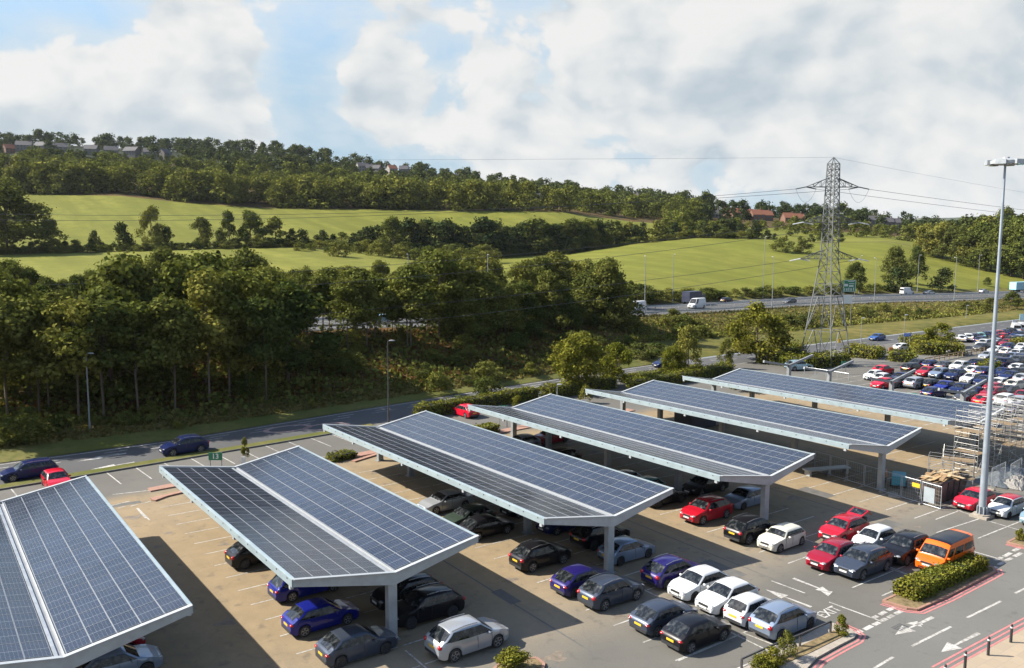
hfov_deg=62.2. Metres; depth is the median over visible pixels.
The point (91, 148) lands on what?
house
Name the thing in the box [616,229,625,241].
tree
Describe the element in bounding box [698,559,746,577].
tarmac patch
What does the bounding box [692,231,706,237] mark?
bush
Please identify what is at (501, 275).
tree
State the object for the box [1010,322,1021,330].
parked van
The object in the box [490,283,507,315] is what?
tree
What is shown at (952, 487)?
skip
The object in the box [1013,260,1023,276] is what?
tree
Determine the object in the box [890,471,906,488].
tool trailer
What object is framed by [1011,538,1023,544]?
island
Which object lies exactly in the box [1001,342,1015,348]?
parked car
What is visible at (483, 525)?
parked car
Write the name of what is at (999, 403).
parked car
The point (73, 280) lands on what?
tree
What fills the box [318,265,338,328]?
tree
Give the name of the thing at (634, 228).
tree
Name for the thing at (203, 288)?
tree
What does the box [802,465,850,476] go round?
stacked beam
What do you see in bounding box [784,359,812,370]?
off road car
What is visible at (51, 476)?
parked car
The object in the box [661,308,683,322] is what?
bush
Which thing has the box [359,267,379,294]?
tree
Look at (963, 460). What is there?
scaffold tower
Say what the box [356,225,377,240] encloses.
tree
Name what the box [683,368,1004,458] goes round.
solar canopy
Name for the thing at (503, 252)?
bush
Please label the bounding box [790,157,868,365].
electricity pylon
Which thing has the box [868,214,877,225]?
house
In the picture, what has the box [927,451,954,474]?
scaffold tower
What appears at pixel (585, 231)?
tree
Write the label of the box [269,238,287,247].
bush
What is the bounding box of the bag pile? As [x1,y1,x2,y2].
[1003,475,1023,490]
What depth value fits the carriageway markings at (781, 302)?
236.92 m
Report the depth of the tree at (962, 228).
380.56 m
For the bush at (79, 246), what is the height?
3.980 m
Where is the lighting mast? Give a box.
[969,157,1023,520]
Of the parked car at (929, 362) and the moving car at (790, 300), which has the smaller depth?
the parked car at (929, 362)
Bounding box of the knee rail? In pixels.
[740,620,831,667]
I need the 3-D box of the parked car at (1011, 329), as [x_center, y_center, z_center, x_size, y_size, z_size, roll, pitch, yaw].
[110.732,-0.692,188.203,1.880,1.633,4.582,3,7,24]
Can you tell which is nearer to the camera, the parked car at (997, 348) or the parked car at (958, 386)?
the parked car at (958, 386)
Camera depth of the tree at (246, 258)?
163.94 m
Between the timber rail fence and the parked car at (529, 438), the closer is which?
the parked car at (529, 438)
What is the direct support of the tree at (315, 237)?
on the terrain at (78, 215)
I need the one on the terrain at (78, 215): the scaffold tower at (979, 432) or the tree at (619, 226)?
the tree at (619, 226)
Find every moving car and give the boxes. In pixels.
[0,457,58,481]
[159,434,208,455]
[376,314,390,321]
[652,358,664,367]
[720,297,732,301]
[783,298,796,303]
[868,333,885,340]
[892,343,910,350]
[923,290,934,293]
[978,289,988,292]
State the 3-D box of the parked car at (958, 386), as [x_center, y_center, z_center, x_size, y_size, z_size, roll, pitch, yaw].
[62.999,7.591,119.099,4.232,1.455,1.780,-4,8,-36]
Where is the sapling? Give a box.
[240,437,249,456]
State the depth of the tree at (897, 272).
282.05 m
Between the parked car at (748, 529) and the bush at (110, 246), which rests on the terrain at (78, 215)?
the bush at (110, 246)
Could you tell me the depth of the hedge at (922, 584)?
53.76 m
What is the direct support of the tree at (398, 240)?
on the terrain at (78, 215)
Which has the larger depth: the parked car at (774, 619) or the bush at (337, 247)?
the bush at (337, 247)
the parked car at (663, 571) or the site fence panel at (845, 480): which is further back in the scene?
the site fence panel at (845, 480)
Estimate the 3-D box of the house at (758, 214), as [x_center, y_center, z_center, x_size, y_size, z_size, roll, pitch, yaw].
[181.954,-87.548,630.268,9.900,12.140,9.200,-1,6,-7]
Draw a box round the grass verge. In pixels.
[0,424,374,487]
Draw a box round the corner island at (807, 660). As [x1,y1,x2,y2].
[744,623,856,667]
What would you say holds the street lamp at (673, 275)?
on the terrain at (78, 215)
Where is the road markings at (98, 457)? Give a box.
[0,321,1005,468]
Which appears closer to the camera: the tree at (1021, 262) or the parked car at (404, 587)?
the parked car at (404, 587)
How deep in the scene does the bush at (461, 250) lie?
337.36 m
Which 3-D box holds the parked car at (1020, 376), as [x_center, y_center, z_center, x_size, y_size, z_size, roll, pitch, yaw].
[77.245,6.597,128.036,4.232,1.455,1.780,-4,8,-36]
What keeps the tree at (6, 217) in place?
on the terrain at (78, 215)
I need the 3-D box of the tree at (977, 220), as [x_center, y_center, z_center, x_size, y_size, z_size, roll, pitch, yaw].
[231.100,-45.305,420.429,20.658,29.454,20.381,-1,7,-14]
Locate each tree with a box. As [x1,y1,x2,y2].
[0,176,56,253]
[0,200,30,244]
[0,258,37,284]
[0,270,48,397]
[0,280,69,395]
[0,290,41,416]
[7,294,71,413]
[14,325,70,406]
[15,265,43,287]
[20,299,118,394]
[22,294,117,415]
[28,241,36,248]
[32,283,52,297]
[34,217,69,252]
[36,276,63,291]
[39,279,172,403]
[40,289,77,313]
[41,131,52,140]
[47,238,63,252]
[56,278,69,291]
[56,297,145,415]
[62,273,90,299]
[67,239,80,252]
[74,268,96,299]
[77,250,194,374]
[86,238,95,251]
[88,230,100,244]
[97,241,107,249]
[98,300,184,411]
[110,221,135,249]
[115,241,122,250]
[122,284,195,390]
[124,237,136,250]
[134,203,165,243]
[135,138,144,149]
[138,257,165,293]
[142,234,164,246]
[144,245,180,288]
[148,292,204,410]
[149,256,203,383]
[153,247,230,298]
[161,226,175,246]
[164,138,172,150]
[166,265,218,383]
[172,251,188,291]
[177,294,286,385]
[179,266,239,401]
[188,216,214,241]
[197,266,285,383]
[199,269,249,393]
[200,238,210,248]
[202,139,212,148]
[212,235,223,248]
[213,209,237,246]
[216,250,222,259]
[222,257,231,268]
[227,247,272,271]
[235,209,270,240]
[239,279,352,380]
[240,293,294,399]
[248,233,263,247]
[249,262,305,334]
[249,265,302,324]
[263,216,287,246]
[277,238,287,246]
[284,228,298,242]
[284,267,304,278]
[284,277,318,331]
[290,146,301,155]
[294,228,313,245]
[294,274,318,334]
[300,265,313,275]
[305,273,337,333]
[311,268,322,277]
[312,235,320,240]
[316,229,328,241]
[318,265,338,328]
[324,283,372,349]
[327,234,337,243]
[329,268,385,338]
[337,231,349,242]
[337,265,355,279]
[346,232,357,246]
[353,229,373,249]
[353,279,389,346]
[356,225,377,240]
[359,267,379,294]
[368,274,392,336]
[369,258,392,295]
[371,224,386,251]
[377,215,406,248]
[378,276,438,346]
[381,220,398,247]
[381,275,404,331]
[384,262,438,346]
[385,227,409,245]
[389,266,401,277]
[391,217,426,249]
[408,220,430,246]
[414,217,437,245]
[414,247,458,324]
[415,249,466,339]
[420,220,453,250]
[420,273,469,330]
[433,263,469,330]
[434,217,465,247]
[437,258,493,332]
[437,285,494,336]
[443,224,468,253]
[448,251,462,262]
[450,279,507,333]
[452,224,472,248]
[459,254,478,268]
[461,227,488,256]
[464,270,513,327]
[467,216,511,252]
[474,255,508,286]
[478,218,516,255]
[490,260,509,284]
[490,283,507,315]
[490,288,524,331]
[495,280,512,324]
[498,225,516,248]
[498,293,528,333]
[502,283,535,329]
[505,225,530,250]
[505,264,521,283]
[509,258,541,286]
[513,220,546,254]
[516,227,536,249]
[516,280,547,320]
[519,215,555,253]
[519,290,546,332]
[523,218,554,252]
[525,223,554,254]
[528,268,572,328]
[530,285,556,323]
[531,255,553,273]
[533,289,569,321]
[537,223,572,252]
[541,250,575,287]
[546,330,606,382]
[551,279,582,322]
[553,298,584,328]
[554,219,580,251]
[555,218,591,245]
[562,259,581,295]
[569,269,607,318]
[570,258,594,289]
[573,221,596,250]
[574,287,601,322]
[576,277,621,322]
[581,217,601,246]
[585,224,601,249]
[585,256,636,328]
[590,256,632,296]
[595,218,606,242]
[598,342,633,383]
[599,227,615,245]
[600,279,646,317]
[603,220,620,241]
[610,221,628,241]
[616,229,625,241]
[623,221,637,241]
[623,223,643,241]
[637,222,649,238]
[647,219,667,239]
[659,344,685,371]
[668,222,682,238]
[672,323,703,368]
[681,226,693,237]
[695,221,713,235]
[699,189,715,218]
[710,222,719,236]
[716,218,734,232]
[717,337,734,364]
[723,300,794,360]
[727,217,738,230]
[731,198,752,220]
[735,222,748,237]
[747,219,762,237]
[761,230,772,238]
[769,237,794,251]
[792,238,814,253]
[807,234,815,241]
[813,207,824,217]
[815,232,827,241]
[835,201,851,227]
[839,234,845,241]
[839,261,867,293]
[879,245,910,282]
[881,266,913,293]
[904,245,929,283]
[910,224,935,253]
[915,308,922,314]
[921,221,960,258]
[921,227,942,255]
[923,322,959,342]
[927,267,956,291]
[931,225,966,260]
[948,213,975,242]
[948,223,974,262]
[952,219,996,267]
[955,222,990,266]
[968,213,990,227]
[972,218,1019,271]
[974,228,1007,270]
[980,215,996,227]
[983,277,991,285]
[984,224,1023,275]
[993,205,1014,221]
[994,213,1012,227]
[996,219,1023,278]
[999,291,1023,307]
[1007,213,1023,224]
[1012,216,1023,226]
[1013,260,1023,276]
[1014,230,1023,268]
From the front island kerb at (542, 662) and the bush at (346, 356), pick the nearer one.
the front island kerb at (542, 662)
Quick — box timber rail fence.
[924,347,984,360]
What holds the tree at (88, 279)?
on the terrain at (78, 215)
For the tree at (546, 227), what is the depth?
384.62 m
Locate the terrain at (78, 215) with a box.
[0,145,1023,462]
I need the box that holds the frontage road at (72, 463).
[0,320,1023,484]
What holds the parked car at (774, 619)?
on the car park ground at (252, 637)
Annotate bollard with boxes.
[963,651,966,667]
[986,636,990,655]
[1009,624,1012,642]
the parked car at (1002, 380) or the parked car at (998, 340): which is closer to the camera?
the parked car at (1002, 380)
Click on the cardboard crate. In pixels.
(977, 436)
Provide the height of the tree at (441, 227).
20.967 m
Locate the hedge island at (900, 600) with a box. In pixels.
[886,566,992,607]
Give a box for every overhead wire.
[0,157,823,160]
[11,189,846,215]
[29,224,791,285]
[37,189,791,220]
[296,261,846,332]
[299,224,848,285]
[321,261,785,313]
[818,189,1017,214]
[870,189,1020,209]
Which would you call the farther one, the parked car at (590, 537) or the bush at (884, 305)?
the bush at (884, 305)
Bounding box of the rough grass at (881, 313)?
[630,298,1023,341]
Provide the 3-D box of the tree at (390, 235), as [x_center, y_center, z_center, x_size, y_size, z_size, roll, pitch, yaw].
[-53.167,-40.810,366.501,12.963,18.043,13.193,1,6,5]
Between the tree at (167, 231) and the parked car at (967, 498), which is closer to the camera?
the parked car at (967, 498)
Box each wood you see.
[0,128,716,205]
[0,134,714,212]
[0,146,712,221]
[0,152,579,211]
[661,206,932,241]
[695,196,998,233]
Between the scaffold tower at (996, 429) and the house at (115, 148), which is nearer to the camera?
the scaffold tower at (996, 429)
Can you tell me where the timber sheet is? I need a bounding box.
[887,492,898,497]
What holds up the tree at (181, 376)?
on the terrain at (78, 215)
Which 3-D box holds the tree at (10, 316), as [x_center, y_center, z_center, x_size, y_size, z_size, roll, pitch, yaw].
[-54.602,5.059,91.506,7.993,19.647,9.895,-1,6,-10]
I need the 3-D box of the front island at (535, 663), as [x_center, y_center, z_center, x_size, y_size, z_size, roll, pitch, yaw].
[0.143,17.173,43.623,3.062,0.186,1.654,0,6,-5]
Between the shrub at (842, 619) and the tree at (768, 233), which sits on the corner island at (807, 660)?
the shrub at (842, 619)
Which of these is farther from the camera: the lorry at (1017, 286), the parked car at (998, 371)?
the lorry at (1017, 286)
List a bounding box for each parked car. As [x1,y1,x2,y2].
[41,468,70,486]
[76,644,162,667]
[127,636,145,644]
[224,541,261,568]
[267,574,340,601]
[280,597,358,636]
[314,624,397,667]
[370,571,442,610]
[397,582,464,629]
[417,489,474,513]
[424,613,508,661]
[443,503,496,524]
[452,403,479,417]
[459,513,514,540]
[500,506,521,517]
[508,538,570,572]
[512,433,541,443]
[534,431,569,444]
[536,522,575,535]
[549,563,610,597]
[550,446,581,458]
[569,525,629,550]
[577,572,644,610]
[597,535,654,565]
[617,469,641,476]
[628,597,697,636]
[640,475,666,484]
[640,553,700,589]
[652,484,686,507]
[660,612,731,653]
[667,564,728,601]
[680,494,733,524]
[682,475,728,496]
[695,576,759,615]
[723,513,777,544]
[723,592,772,628]
[724,485,760,509]
[748,598,816,640]
[757,522,805,552]
[806,536,856,572]
[818,506,871,539]
[833,541,893,580]
[851,523,895,545]
[863,369,882,378]
[870,377,892,388]
[871,372,891,381]
[872,364,893,373]
[881,528,928,565]
[891,376,904,387]
[892,372,912,377]
[900,362,921,373]
[903,376,923,388]
[909,358,924,364]
[915,366,934,376]
[920,378,938,387]
[920,386,946,396]
[921,359,937,366]
[928,367,948,378]
[933,380,954,388]
[934,361,951,367]
[944,368,967,380]
[948,382,971,393]
[949,360,971,368]
[953,389,978,401]
[953,486,996,510]
[956,334,966,341]
[959,372,979,383]
[963,333,973,341]
[964,365,977,372]
[966,386,983,392]
[969,358,984,364]
[971,393,993,403]
[972,342,988,349]
[973,336,988,342]
[973,375,987,385]
[974,366,994,374]
[975,339,990,346]
[978,351,995,359]
[979,386,1006,394]
[983,331,991,336]
[983,382,1002,387]
[986,345,1003,352]
[988,493,1023,518]
[992,392,1014,401]
[992,401,1009,412]
[994,367,1009,375]
[994,377,1007,383]
[995,352,1009,358]
[996,333,1010,338]
[996,338,1002,345]
[997,357,1016,366]
[998,339,1013,345]
[998,370,1019,378]
[999,347,1011,352]
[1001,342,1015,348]
[1002,384,1021,393]
[1003,379,1023,387]
[1005,402,1023,415]
[1006,327,1016,332]
[1007,395,1023,404]
[1008,352,1018,356]
[1008,363,1023,367]
[1009,331,1023,335]
[1009,348,1023,352]
[1010,355,1023,363]
[1010,367,1023,372]
[1012,373,1023,381]
[1013,343,1023,348]
[1013,389,1023,394]
[1019,508,1023,522]
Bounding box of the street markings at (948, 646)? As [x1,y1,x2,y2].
[678,509,1023,667]
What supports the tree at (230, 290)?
on the terrain at (78, 215)
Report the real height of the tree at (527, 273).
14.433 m
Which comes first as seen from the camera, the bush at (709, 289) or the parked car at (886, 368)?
the parked car at (886, 368)
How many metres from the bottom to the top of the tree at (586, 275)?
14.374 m
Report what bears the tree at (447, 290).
on the terrain at (78, 215)
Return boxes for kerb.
[0,433,332,489]
[112,500,141,506]
[150,491,182,498]
[151,496,167,501]
[351,453,376,461]
[493,656,544,667]
[882,566,995,610]
[1006,537,1023,547]
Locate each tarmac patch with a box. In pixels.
[491,589,520,604]
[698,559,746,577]
[797,487,835,497]
[871,519,902,527]
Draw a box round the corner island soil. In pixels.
[767,631,844,667]
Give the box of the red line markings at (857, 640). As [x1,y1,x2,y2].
[813,544,1023,667]
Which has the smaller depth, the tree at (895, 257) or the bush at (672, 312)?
the bush at (672, 312)
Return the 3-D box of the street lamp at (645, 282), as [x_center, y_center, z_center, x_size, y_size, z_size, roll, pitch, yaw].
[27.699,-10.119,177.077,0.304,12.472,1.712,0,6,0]
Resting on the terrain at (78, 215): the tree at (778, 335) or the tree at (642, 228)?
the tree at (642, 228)
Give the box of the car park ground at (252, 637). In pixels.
[0,335,1023,667]
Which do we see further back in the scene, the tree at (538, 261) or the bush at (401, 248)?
the bush at (401, 248)
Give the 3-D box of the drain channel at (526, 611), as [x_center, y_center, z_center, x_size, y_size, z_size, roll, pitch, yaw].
[-7.135,14.966,61.111,0.120,0.533,41.000,-4,8,-35]
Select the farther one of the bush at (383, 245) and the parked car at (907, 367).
the bush at (383, 245)
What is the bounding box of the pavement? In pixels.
[954,629,1023,667]
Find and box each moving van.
[629,300,646,310]
[687,298,705,308]
[899,287,914,294]
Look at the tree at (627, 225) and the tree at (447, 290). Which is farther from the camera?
the tree at (627, 225)
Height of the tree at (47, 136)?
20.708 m
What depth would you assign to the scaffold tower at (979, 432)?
79.17 m
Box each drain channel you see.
[442,560,603,659]
[628,520,792,586]
[756,484,902,528]
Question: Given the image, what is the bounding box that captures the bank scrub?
[630,301,985,341]
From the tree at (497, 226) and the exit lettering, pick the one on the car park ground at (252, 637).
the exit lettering
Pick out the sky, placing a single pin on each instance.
(588, 93)
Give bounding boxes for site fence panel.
[814,451,829,473]
[827,455,846,478]
[843,460,863,484]
[860,465,882,490]
[879,470,901,495]
[898,476,920,501]
[917,481,941,509]
[988,462,1005,490]
[1010,458,1021,478]
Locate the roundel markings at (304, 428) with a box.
[263,422,349,432]
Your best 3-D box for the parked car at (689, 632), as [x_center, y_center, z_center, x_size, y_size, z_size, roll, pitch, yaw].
[10.159,16.162,46.615,4.232,1.481,2.200,-4,8,-35]
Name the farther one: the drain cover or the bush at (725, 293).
the bush at (725, 293)
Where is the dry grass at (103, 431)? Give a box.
[0,356,624,448]
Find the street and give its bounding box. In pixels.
[810,553,1023,667]
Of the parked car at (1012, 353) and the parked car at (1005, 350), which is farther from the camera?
the parked car at (1005, 350)
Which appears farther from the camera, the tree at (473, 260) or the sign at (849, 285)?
the sign at (849, 285)
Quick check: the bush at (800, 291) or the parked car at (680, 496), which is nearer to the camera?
the parked car at (680, 496)
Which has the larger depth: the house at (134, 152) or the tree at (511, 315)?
the house at (134, 152)
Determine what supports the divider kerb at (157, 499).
on the car park ground at (252, 637)
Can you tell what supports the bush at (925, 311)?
on the terrain at (78, 215)
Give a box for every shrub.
[493,645,532,667]
[748,653,771,667]
[760,645,786,667]
[777,629,798,659]
[833,613,849,637]
[1015,528,1023,540]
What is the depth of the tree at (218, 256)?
172.39 m
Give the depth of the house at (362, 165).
855.52 m
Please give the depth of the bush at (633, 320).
159.91 m
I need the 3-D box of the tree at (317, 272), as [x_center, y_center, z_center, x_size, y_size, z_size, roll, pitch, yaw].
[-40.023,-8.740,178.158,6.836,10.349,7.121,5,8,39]
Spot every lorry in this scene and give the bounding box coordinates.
[682,291,705,303]
[1009,281,1023,291]
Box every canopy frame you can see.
[763,354,812,375]
[803,360,853,381]
[866,369,915,390]
[938,379,986,400]
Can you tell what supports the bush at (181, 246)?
on the terrain at (78, 215)
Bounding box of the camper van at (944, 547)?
[915,529,974,568]
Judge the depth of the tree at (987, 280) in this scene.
322.21 m
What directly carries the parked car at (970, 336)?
on the access road at (861, 362)
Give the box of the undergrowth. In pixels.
[0,315,636,435]
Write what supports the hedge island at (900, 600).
on the car park ground at (252, 637)
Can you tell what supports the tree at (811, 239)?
on the terrain at (78, 215)
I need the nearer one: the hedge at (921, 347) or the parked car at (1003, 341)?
the hedge at (921, 347)
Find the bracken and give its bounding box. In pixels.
[0,321,605,421]
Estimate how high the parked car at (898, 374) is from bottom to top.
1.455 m
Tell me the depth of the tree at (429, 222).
368.63 m
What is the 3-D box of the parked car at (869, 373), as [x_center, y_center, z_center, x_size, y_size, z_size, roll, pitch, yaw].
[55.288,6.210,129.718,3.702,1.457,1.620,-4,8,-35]
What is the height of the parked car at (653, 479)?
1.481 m
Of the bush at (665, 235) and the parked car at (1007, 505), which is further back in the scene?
the bush at (665, 235)
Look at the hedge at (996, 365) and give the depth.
138.28 m
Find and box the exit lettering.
[817,606,839,617]
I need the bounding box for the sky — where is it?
[0,0,1023,357]
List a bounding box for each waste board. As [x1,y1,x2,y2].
[939,474,947,480]
[941,472,964,478]
[948,469,966,473]
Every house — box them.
[2,143,15,153]
[15,140,32,151]
[34,141,49,148]
[52,142,67,152]
[83,144,99,154]
[103,145,118,152]
[122,145,141,157]
[142,148,156,158]
[157,148,171,159]
[356,162,368,171]
[372,164,382,171]
[386,164,397,174]
[399,164,408,173]
[713,208,722,217]
[749,208,765,220]
[764,209,773,220]
[780,211,796,222]
[796,212,804,220]
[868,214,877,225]
[885,216,894,225]
[894,217,901,227]
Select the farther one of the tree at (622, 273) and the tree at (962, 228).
the tree at (962, 228)
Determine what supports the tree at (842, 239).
on the terrain at (78, 215)
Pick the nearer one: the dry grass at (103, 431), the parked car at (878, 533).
the parked car at (878, 533)
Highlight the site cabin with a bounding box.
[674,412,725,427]
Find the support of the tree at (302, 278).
on the terrain at (78, 215)
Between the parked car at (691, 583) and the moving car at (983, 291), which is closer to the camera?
the parked car at (691, 583)
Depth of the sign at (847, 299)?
198.51 m
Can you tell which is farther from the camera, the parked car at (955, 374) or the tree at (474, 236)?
the tree at (474, 236)
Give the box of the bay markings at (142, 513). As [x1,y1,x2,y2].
[11,430,1022,667]
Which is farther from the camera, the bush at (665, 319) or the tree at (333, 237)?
the tree at (333, 237)
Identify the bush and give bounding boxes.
[0,413,31,445]
[1,245,18,253]
[2,413,58,444]
[13,246,35,253]
[15,405,42,424]
[21,246,37,253]
[31,246,49,253]
[39,245,54,252]
[41,411,67,427]
[50,246,61,252]
[56,245,75,252]
[72,244,83,251]
[77,243,98,252]
[94,245,109,251]
[104,244,113,250]
[110,409,139,425]
[120,244,133,251]
[131,244,144,250]
[137,242,154,250]
[137,400,162,414]
[149,243,162,250]
[174,243,189,249]
[187,242,200,248]
[195,242,207,248]
[218,240,236,248]
[226,366,240,377]
[246,238,264,247]
[254,239,273,247]
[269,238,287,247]
[281,238,295,246]
[293,242,304,250]
[305,243,316,249]
[311,240,323,248]
[320,347,372,373]
[323,239,336,247]
[325,240,351,256]
[340,329,365,346]
[348,327,362,333]
[351,242,363,252]
[353,239,375,252]
[365,239,390,255]
[388,244,410,257]
[391,240,421,254]
[394,327,411,345]
[405,247,421,259]
[411,361,431,382]
[418,246,436,254]
[422,370,452,392]
[440,244,450,252]
[443,243,473,258]
[445,354,465,366]
[451,247,470,255]
[452,332,475,346]
[463,375,474,383]
[468,246,489,256]
[469,359,503,380]
[472,375,506,394]
[474,244,503,262]
[499,249,508,257]
[504,247,519,256]
[511,394,521,406]
[520,247,531,255]
[522,361,541,374]
[526,246,543,254]
[539,352,555,361]
[555,332,567,342]
[561,247,573,253]
[563,330,577,338]
[577,384,592,400]
[579,330,595,341]
[589,316,604,328]
[592,348,607,360]
[594,335,607,347]
[600,242,609,248]
[614,239,626,245]
[619,315,647,332]
[620,335,633,345]
[625,238,633,244]
[627,342,659,359]
[631,283,657,304]
[633,236,645,242]
[633,285,666,302]
[648,235,657,241]
[649,342,670,355]
[655,289,673,301]
[658,317,671,324]
[660,233,672,240]
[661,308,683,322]
[663,287,677,299]
[667,322,687,334]
[669,313,694,326]
[671,290,681,301]
[672,231,687,238]
[682,229,694,238]
[691,319,704,328]
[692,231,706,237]
[694,325,711,335]
[698,287,718,299]
[698,289,715,299]
[711,289,722,298]
[712,228,734,238]
[712,231,725,237]
[716,290,733,298]
[727,288,742,297]
[736,230,747,238]
[737,287,754,296]
[741,229,757,238]
[743,289,757,297]
[752,287,771,296]
[755,285,778,297]
[776,285,790,296]
[782,286,800,293]
[783,313,801,327]
[789,286,806,295]
[794,313,819,325]
[803,285,818,294]
[820,285,834,293]
[825,285,842,293]
[836,310,853,318]
[853,305,871,317]
[864,284,877,291]
[872,283,883,292]
[876,302,891,310]
[891,309,902,317]
[897,309,912,316]
[922,309,931,314]
[954,301,976,310]
[973,300,983,306]
[979,303,993,311]
[983,297,998,306]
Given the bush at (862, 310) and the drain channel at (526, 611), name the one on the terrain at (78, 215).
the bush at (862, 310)
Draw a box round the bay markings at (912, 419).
[755,359,1023,442]
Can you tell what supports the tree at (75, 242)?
on the terrain at (78, 215)
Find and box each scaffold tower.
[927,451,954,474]
[941,444,975,486]
[952,406,984,476]
[965,404,1003,466]
[978,395,1018,463]
[990,395,1023,457]
[1004,396,1023,448]
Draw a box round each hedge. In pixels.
[325,449,357,462]
[412,385,539,415]
[474,422,500,431]
[537,374,618,396]
[621,363,701,382]
[625,361,734,388]
[754,340,809,364]
[779,349,852,369]
[840,341,887,359]
[885,348,918,362]
[890,551,989,601]
[897,332,939,343]
[906,338,966,355]
[974,358,1003,368]
[1007,335,1023,343]
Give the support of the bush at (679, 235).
on the terrain at (78, 215)
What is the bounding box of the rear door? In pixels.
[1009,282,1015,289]
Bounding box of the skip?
[915,469,969,501]
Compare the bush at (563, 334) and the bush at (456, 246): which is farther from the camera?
the bush at (456, 246)
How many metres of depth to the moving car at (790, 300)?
228.37 m
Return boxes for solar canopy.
[0,475,192,667]
[159,446,478,639]
[323,410,673,573]
[467,394,814,519]
[585,380,921,490]
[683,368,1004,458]
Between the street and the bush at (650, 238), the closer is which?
the street
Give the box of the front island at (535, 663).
[497,658,541,667]
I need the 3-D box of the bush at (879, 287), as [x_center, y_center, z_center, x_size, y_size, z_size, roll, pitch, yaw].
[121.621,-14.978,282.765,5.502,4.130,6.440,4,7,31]
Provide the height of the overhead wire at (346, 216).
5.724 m
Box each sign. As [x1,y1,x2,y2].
[208,452,221,465]
[241,457,245,463]
[842,295,851,321]
[843,280,855,296]
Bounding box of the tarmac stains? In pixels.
[124,403,1017,661]
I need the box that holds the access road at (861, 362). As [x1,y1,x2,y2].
[808,341,998,378]
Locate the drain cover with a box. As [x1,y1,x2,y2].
[891,623,907,630]
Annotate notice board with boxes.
[912,482,919,487]
[923,486,934,503]
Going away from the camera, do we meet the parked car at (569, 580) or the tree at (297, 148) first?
the parked car at (569, 580)
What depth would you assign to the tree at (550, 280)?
150.94 m
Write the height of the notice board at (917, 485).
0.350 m
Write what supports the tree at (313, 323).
on the terrain at (78, 215)
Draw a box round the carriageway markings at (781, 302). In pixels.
[316,292,1023,328]
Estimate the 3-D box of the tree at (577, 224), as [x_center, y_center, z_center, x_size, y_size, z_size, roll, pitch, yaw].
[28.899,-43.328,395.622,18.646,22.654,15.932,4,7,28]
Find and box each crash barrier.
[312,296,1023,329]
[315,292,1023,322]
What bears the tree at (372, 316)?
on the terrain at (78, 215)
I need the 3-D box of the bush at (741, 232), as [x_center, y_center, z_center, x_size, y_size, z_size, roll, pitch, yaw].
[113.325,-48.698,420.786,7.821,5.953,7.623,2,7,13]
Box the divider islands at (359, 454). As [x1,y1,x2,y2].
[148,408,634,491]
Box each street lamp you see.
[86,352,93,428]
[387,340,394,422]
[644,256,645,314]
[672,254,674,302]
[762,236,766,297]
[771,256,773,307]
[954,257,956,300]
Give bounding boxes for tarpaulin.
[969,465,1023,488]
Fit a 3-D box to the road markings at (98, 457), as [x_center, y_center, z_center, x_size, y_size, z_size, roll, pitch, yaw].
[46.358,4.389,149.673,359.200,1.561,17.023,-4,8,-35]
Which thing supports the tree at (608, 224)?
on the terrain at (78, 215)
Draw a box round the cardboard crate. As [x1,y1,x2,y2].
[975,434,979,449]
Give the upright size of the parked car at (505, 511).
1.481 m
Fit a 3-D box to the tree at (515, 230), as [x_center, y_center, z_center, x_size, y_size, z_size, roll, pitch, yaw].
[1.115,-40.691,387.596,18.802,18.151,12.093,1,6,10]
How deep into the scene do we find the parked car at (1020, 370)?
132.55 m
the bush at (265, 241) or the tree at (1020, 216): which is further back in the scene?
the tree at (1020, 216)
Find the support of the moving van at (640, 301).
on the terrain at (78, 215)
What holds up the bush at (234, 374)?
on the terrain at (78, 215)
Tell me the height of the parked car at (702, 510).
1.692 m
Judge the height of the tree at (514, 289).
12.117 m

